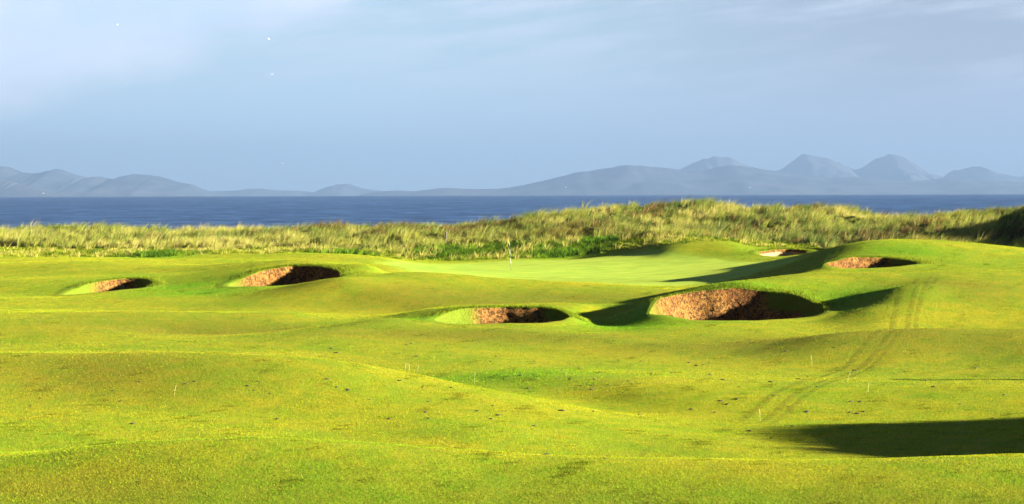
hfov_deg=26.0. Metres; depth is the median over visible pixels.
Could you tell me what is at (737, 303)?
bunker
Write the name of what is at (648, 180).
hills
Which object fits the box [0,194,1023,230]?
sea
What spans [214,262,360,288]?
bunker
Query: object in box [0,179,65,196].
hills
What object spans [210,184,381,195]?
hills
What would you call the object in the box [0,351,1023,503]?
mown turf
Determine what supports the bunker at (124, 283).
on the fairway
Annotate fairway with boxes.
[0,236,1023,503]
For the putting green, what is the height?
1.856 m
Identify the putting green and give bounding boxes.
[379,249,806,285]
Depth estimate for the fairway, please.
57.50 m
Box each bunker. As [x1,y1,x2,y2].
[52,275,166,295]
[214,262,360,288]
[416,304,595,326]
[632,281,847,324]
[745,247,818,256]
[808,255,941,271]
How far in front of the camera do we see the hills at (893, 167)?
29361.68 m
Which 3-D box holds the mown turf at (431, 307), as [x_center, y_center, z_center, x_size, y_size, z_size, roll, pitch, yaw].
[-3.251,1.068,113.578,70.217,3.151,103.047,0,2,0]
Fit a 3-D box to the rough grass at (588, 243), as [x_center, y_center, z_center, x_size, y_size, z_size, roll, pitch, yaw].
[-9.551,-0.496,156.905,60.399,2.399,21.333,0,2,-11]
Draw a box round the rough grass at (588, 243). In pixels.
[0,228,819,260]
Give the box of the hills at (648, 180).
[359,165,1023,195]
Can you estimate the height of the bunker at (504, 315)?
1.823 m
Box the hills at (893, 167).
[680,154,1023,181]
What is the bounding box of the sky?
[0,0,1023,191]
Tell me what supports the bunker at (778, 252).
on the fairway
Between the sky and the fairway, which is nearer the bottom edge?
the fairway
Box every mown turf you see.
[0,238,1023,391]
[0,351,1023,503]
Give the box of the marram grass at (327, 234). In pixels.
[0,195,1023,249]
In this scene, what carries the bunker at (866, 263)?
on the fairway
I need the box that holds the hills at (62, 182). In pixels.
[0,166,219,196]
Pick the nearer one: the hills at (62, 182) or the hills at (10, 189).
the hills at (10, 189)

